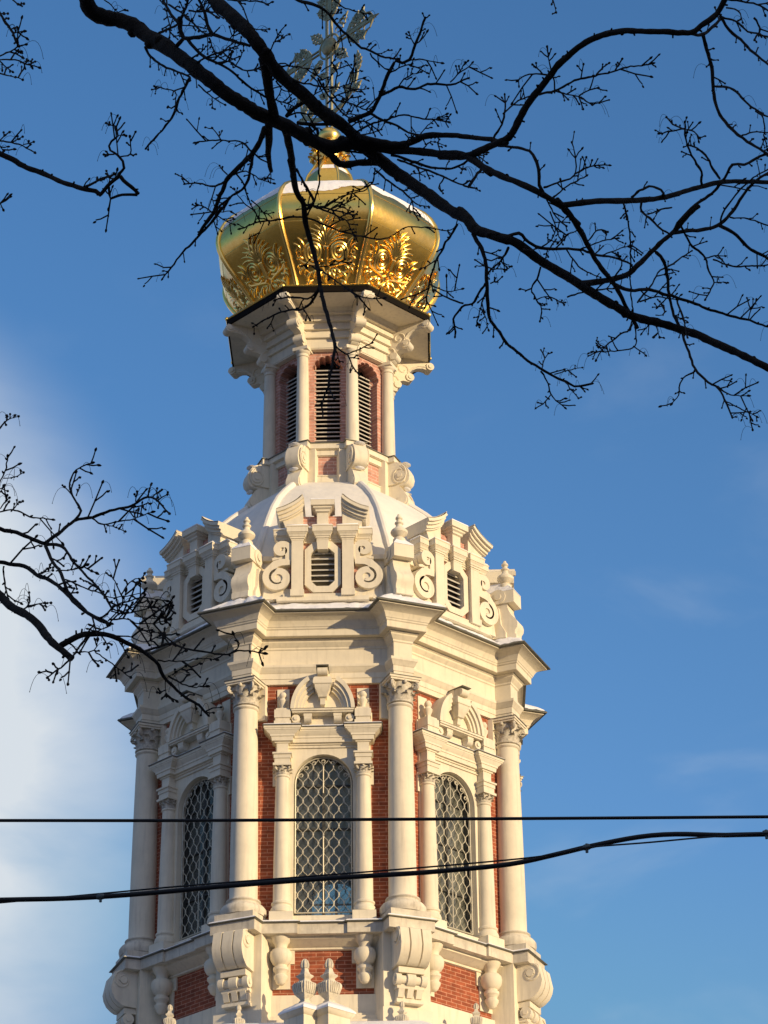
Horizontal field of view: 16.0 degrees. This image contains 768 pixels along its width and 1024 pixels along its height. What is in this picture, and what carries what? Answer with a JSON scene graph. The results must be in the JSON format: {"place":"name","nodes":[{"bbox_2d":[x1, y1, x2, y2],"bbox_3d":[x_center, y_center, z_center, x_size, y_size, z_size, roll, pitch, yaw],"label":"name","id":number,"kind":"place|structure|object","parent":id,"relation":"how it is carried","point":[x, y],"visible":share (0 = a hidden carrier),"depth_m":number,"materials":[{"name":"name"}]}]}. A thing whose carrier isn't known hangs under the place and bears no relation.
{"place":"outdoors","nodes":[
{"label":"outdoors","id":0,"kind":"place"},
{"bbox_2d":[102,0,552,1023],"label":"bell tower","id":1,"kind":"structure","parent":0,"point":[350,584],"depth_m":54.80,"materials":[{"name":"beige stone"}]},
{"bbox_2d":[148,690,233,952],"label":"window","id":2,"kind":"structure","parent":1,"relation":"in","point":[193,767],"depth_m":54.25,"materials":[{"name":"beige stone"}]},
{"bbox_2d":[262,664,382,919],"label":"window","id":3,"kind":"structure","parent":1,"relation":"in","point":[322,723],"depth_m":53.44,"materials":[{"name":"beige stone"}]},
{"bbox_2d":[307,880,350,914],"bbox_3d":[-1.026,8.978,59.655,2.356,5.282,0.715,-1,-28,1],"label":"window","id":4,"kind":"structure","parent":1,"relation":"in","point":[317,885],"depth_m":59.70,"materials":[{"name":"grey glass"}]},
{"bbox_2d":[412,685,505,947],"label":"window","id":5,"kind":"structure","parent":1,"relation":"in","point":[456,763],"depth_m":54.18,"materials":[{"name":"beige stone"}]},
{"bbox_2d":[0,829,767,902],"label":"thick cable","id":6,"kind":"object","parent":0,"point":[100,896],"visible":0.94,"depth_m":14.31,"materials":[{"name":"black rubber"}]},
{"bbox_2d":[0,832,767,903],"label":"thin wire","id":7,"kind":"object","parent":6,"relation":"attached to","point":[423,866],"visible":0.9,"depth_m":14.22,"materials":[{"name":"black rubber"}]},
{"bbox_2d":[0,815,767,821],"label":"cable","id":8,"kind":"object","parent":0,"point":[407,819],"visible":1,"depth_m":14.98,"materials":[{"name":"black rubber"}]},
{"bbox_2d":[0,0,767,1023],"label":"sky","id":9,"kind":"structure","parent":0,"point":[633,531],"materials":[{"name":"blue"}]},
{"label":"ground","id":10,"kind":"structure","parent":0,"visible":0},
{"bbox_2d":[0,0,268,719],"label":"bare tree","id":11,"kind":"object","parent":10,"relation":"on","point":[32,619],"visible":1,"depth_m":8.31,"materials":[{"name":"black plant"}]},
{"bbox_2d":[79,0,767,435],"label":"bare tree","id":12,"kind":"object","parent":10,"relation":"on","point":[351,140],"visible":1,"depth_m":10.81,"materials":[{"name":"black plant"}]}
]}

